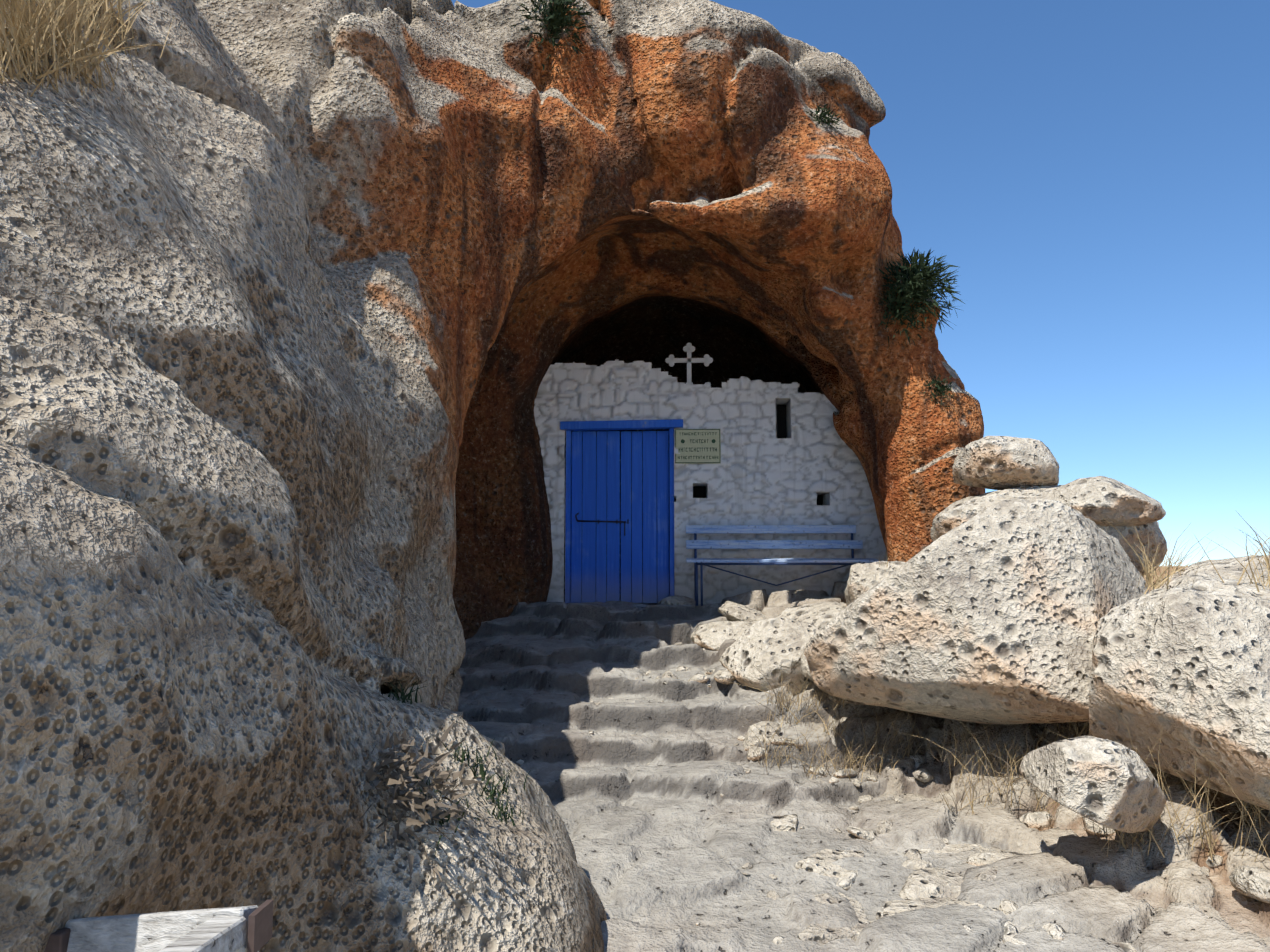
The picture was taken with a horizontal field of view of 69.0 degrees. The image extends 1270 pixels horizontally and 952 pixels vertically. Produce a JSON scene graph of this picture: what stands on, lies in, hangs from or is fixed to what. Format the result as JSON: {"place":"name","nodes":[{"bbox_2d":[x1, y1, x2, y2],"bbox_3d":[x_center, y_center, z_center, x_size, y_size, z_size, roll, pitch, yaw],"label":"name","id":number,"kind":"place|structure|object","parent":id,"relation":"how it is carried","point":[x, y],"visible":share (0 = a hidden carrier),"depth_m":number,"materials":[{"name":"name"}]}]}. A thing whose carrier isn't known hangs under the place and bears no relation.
{"place":"outdoors","nodes":[
{"label":"outdoors","id":0,"kind":"place"},
{"bbox_2d":[44,900,272,951],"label":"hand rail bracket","id":1,"kind":"object","parent":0,"point":[260,921],"visible":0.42,"depth_m":1.74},
{"bbox_2d":[451,0,1269,565],"label":"sky","id":2,"kind":"structure","parent":0,"point":[1094,175],"materials":[{"name":"blue"}]},
{"bbox_2d":[457,566,1269,951],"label":"ground","id":3,"kind":"structure","parent":0,"point":[669,840],"depth_m":5.05,"materials":[{"name":"beige stone"}]},
{"bbox_2d":[0,0,984,951],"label":"cliff rock","id":4,"kind":"object","parent":3,"relation":"on","point":[304,304],"visible":0.77,"depth_m":4.14,"materials":[{"name":"grey stone"}]},
{"bbox_2d":[0,0,188,108],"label":"dry grass","id":5,"kind":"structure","parent":4,"relation":"on","point":[30,34],"depth_m":3.08,"materials":[{"name":"beige plant"}]},
{"bbox_2d":[64,905,258,951],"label":"stone block","id":6,"kind":"structure","parent":4,"relation":"attached to","point":[225,929],"depth_m":1.75,"materials":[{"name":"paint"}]},
{"bbox_2d":[357,716,438,812],"bbox_3d":[-0.853,1.022,3.088,0.357,0.431,0.426,0,-5,2],"label":"dry plant","id":7,"kind":"object","parent":4,"relation":"attached to","point":[398,776],"visible":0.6,"depth_m":3.05,"materials":[{"name":"beige plant"}]},
{"bbox_2d":[350,722,481,881],"bbox_3d":[-0.755,1.092,3.048,0.528,0.507,0.477,3,-6,-31],"label":"dry plant","id":8,"kind":"object","parent":4,"relation":"attached to","point":[438,784],"visible":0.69,"depth_m":3.03,"materials":[{"name":"plant"}]},
{"bbox_2d":[382,679,529,856],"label":"green ledge tufts","id":9,"kind":"object","parent":4,"relation":"on","point":[482,772],"visible":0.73,"depth_m":3.64,"materials":[{"name":"plant"}]},
{"bbox_2d":[507,0,598,70],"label":"shrub","id":10,"kind":"object","parent":4,"relation":"on","point":[553,19],"visible":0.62,"depth_m":8.07,"materials":[{"name":"green plant"}]},
{"bbox_2d":[398,551,903,800],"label":"dry grass tufts","id":11,"kind":"object","parent":4,"relation":"on","point":[451,740],"visible":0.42,"depth_m":3.25,"materials":[{"name":"beige plant"}]},
{"bbox_2d":[534,359,887,603],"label":"chapel wall","id":12,"kind":"structure","parent":4,"relation":"attached to","point":[761,474],"depth_m":9.92,"materials":[{"name":"white stone"}]},
{"bbox_2d":[560,419,682,602],"bbox_3d":[-0.143,0.389,9.964,1.331,1.987,0.200,0,-5,2],"label":"blue door","id":13,"kind":"structure","parent":12,"relation":"attached to","point":[592,561],"depth_m":10.01,"materials":[{"name":"paint"}]},
{"bbox_2d":[575,513,628,535],"bbox_3d":[-0.362,0.522,10.015,0.584,0.251,0.026,0,-5,2],"label":"door latch","id":14,"kind":"object","parent":13,"relation":"attached to","point":[616,521],"depth_m":10.00,"materials":[{"name":"metal"}]},
{"bbox_2d":[665,343,712,383],"bbox_3d":[0.593,-1.214,10.111,0.520,0.496,0.060,0,-5,2],"label":"cross","id":15,"kind":"object","parent":12,"relation":"attached to","point":[689,348],"visible":0.9,"depth_m":10.10,"materials":[{"name":"white paint"}]},
{"bbox_2d":[565,398,829,591],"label":"window reveals","id":16,"kind":"object","parent":12,"relation":"attached to","point":[787,403],"depth_m":10.10,"materials":[{"name":"white paint"}]},
{"bbox_2d":[674,405,822,504],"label":"window openings","id":17,"kind":"object","parent":16,"relation":"attached to","point":[699,491],"visible":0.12,"depth_m":10.38,"materials":[{"name":"grey"}]},
{"bbox_2d":[675,429,720,463],"bbox_3d":[0.675,-0.321,9.934,0.490,0.375,0.012,0,-5,2],"label":"sign lettering","id":18,"kind":"object","parent":12,"relation":"attached to","point":[687,444],"visible":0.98,"depth_m":9.93},
{"bbox_2d":[806,103,841,133],"bbox_3d":[1.697,-3.227,8.458,0.406,0.354,0.398,-4,-6,35],"label":"shrub","id":19,"kind":"object","parent":4,"relation":"on","point":[823,114],"visible":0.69,"depth_m":8.39,"materials":[{"name":"green plant"}]},
{"bbox_2d":[874,279,928,348],"bbox_3d":[2.449,-1.507,8.674,0.685,0.682,0.710,-3,-6,30],"label":"shrub","id":20,"kind":"object","parent":4,"relation":"on","point":[906,309],"visible":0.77,"depth_m":8.53,"materials":[{"name":"green plant"}]},
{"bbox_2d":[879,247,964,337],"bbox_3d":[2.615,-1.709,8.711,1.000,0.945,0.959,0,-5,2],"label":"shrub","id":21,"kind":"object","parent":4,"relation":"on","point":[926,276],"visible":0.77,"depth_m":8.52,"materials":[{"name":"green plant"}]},
{"bbox_2d":[918,374,954,408],"bbox_3d":[2.775,-0.772,8.534,0.374,0.337,0.350,0,-5,2],"label":"shrub","id":22,"kind":"object","parent":4,"relation":"on","point":[937,384],"visible":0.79,"depth_m":8.50,"materials":[{"name":"green plant"}]},
{"bbox_2d":[658,595,694,604],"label":"rock","id":23,"kind":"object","parent":3,"relation":"on","point":[677,600],"depth_m":9.52,"materials":[{"name":"grey stone"}]},
{"bbox_2d":[516,605,882,943],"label":"pebbles","id":24,"kind":"object","parent":3,"relation":"on","point":[773,895],"visible":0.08,"depth_m":4.35,"materials":[{"name":"beige stone"}]},
{"bbox_2d":[691,621,754,650],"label":"rock","id":25,"kind":"object","parent":3,"relation":"on","point":[713,636],"visible":0.29,"depth_m":8.20,"materials":[{"name":"beige stone"}]},
{"bbox_2d":[718,601,768,620],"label":"rock","id":26,"kind":"object","parent":3,"relation":"on","point":[732,611],"visible":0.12,"depth_m":8.60,"materials":[{"name":"beige stone"}]},
{"bbox_2d":[741,765,751,773],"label":"stone","id":27,"kind":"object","parent":3,"relation":"on","point":[747,770],"depth_m":5.83,"materials":[{"name":"beige stone"}]},
{"bbox_2d":[720,617,818,694],"bbox_3d":[1.208,1.463,7.436,1.040,0.650,0.935,0,-5,2],"label":"boulder","id":28,"kind":"object","parent":3,"relation":"on","point":[769,646],"visible":0.54,"depth_m":7.17,"materials":[{"name":"beige stone"}]},
{"bbox_2d":[694,533,864,605],"bbox_3d":[1.474,0.915,9.519,1.716,0.822,0.378,0,-5,2],"label":"bench frame","id":29,"kind":"object","parent":3,"relation":"on","point":[696,564],"visible":0.69,"depth_m":9.37,"materials":[{"name":"blue metal"}]},
{"bbox_2d":[686,525,878,562],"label":"bench slats","id":30,"kind":"object","parent":29,"relation":"on","point":[761,544],"visible":0.96,"depth_m":9.67,"materials":[{"name":"blue wood"}]},
{"bbox_2d":[770,814,797,831],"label":"stone","id":31,"kind":"object","parent":3,"relation":"on","point":[784,823],"depth_m":5.03,"materials":[{"name":"beige stone"}]},
{"bbox_2d":[776,601,845,628],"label":"rock","id":32,"kind":"object","parent":3,"relation":"on","point":[818,615],"visible":0.12,"depth_m":8.04,"materials":[{"name":"beige stone"}]},
{"bbox_2d":[805,599,845,605],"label":"rock","id":33,"kind":"object","parent":3,"relation":"on","point":[843,604],"visible":0.04,"depth_m":8.79,"materials":[{"name":"beige stone"}]},
{"bbox_2d":[796,849,863,876],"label":"slab","id":34,"kind":"structure","parent":3,"relation":"on","point":[820,862],"depth_m":4.46,"materials":[{"name":"beige stone"}]},
{"bbox_2d":[800,646,865,704],"bbox_3d":[1.572,1.404,6.830,0.724,0.512,0.644,3,-6,-33],"label":"rock","id":35,"kind":"object","parent":3,"relation":"on","point":[805,671],"visible":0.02,"depth_m":6.79,"materials":[{"name":"beige stone"}]},
{"bbox_2d":[797,892,869,944],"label":"slab","id":36,"kind":"structure","parent":3,"relation":"on","point":[821,934],"depth_m":3.75,"materials":[{"name":"beige stone"}]},
{"bbox_2d":[634,642,1065,939],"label":"stones","id":37,"kind":"object","parent":3,"relation":"on","point":[914,861],"visible":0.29,"depth_m":4.57,"materials":[{"name":"beige stone"}]},
{"bbox_2d":[844,561,905,605],"bbox_3d":[2.402,1.160,8.017,0.835,0.846,1.222,3,-6,-35],"label":"boulder","id":38,"kind":"object","parent":3,"relation":"on","point":[863,578],"visible":0.15,"depth_m":8.04,"materials":[{"name":"beige stone"}]},
{"bbox_2d":[869,897,983,922],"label":"slab","id":39,"kind":"structure","parent":3,"relation":"on","point":[892,907],"depth_m":4.00,"materials":[{"name":"beige stone"}]},
{"bbox_2d":[919,843,989,853],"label":"slab","id":40,"kind":"structure","parent":3,"relation":"on","point":[952,848],"depth_m":4.69,"materials":[{"name":"beige stone"}]},
{"bbox_2d":[804,498,1149,723],"bbox_3d":[2.240,0.855,5.950,1.997,1.384,1.692,-4,-6,38],"label":"boulder","id":41,"kind":"object","parent":3,"relation":"on","point":[994,613],"visible":0.94,"depth_m":5.33,"materials":[{"name":"beige stone"}]},
{"bbox_2d":[717,666,1250,857],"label":"dry weeds","id":42,"kind":"object","parent":3,"relation":"on","point":[894,748],"visible":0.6,"depth_m":5.76,"materials":[{"name":"beige plant"}]},
{"bbox_2d":[706,628,1269,951],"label":"stones","id":43,"kind":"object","parent":3,"relation":"on","point":[1247,881],"depth_m":4.29,"materials":[{"name":"beige stone"}]},
{"bbox_2d":[930,485,1166,575],"bbox_3d":[3.273,0.457,7.427,1.819,0.780,1.612,0,-5,2],"label":"boulder","id":44,"kind":"object","parent":3,"relation":"on","point":[955,514],"visible":0.23,"depth_m":7.07,"materials":[{"name":"beige stone"}]},
{"bbox_2d":[952,436,1058,489],"bbox_3d":[3.006,-0.096,7.524,0.812,0.462,0.753,-3,-6,29],"label":"boulder","id":45,"kind":"object","parent":44,"relation":"on","point":[998,462],"visible":0.85,"depth_m":7.25,"materials":[{"name":"grey stone"}]},
{"bbox_2d":[1045,476,1165,525],"bbox_3d":[3.437,0.205,6.987,0.973,0.403,0.865,-5,-7,44],"label":"boulder","id":46,"kind":"object","parent":44,"relation":"on","point":[1112,502],"visible":0.6,"depth_m":6.61,"materials":[{"name":"grey stone"}]},
{"bbox_2d":[1038,684,1269,862],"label":"dry stalks","id":47,"kind":"object","parent":3,"relation":"on","point":[1210,847],"visible":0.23,"depth_m":4.21,"materials":[{"name":"beige plant"}]},
{"bbox_2d":[1089,571,1269,809],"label":"boulder","id":48,"kind":"object","parent":3,"relation":"on","point":[1182,662],"visible":0.88,"depth_m":4.23,"materials":[{"name":"beige stone"}]},
{"bbox_2d":[1150,555,1269,591],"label":"boulder","id":49,"kind":"object","parent":3,"relation":"on","point":[1233,567],"visible":0.06,"depth_m":5.79,"materials":[{"name":"beige stone"}]},
{"bbox_2d":[1095,511,1269,593],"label":"dry grass","id":50,"kind":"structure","parent":49,"relation":"on","point":[1149,578],"depth_m":4.71,"materials":[{"name":"beige plant"}]},
{"bbox_2d":[1019,736,1166,832],"bbox_3d":[2.111,1.388,4.222,0.573,0.421,0.587,0,-5,2],"label":"stone","id":51,"kind":"object","parent":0,"point":[1109,783],"visible":1,"depth_m":4.01,"materials":[{"name":"beige stone"}]}
]}

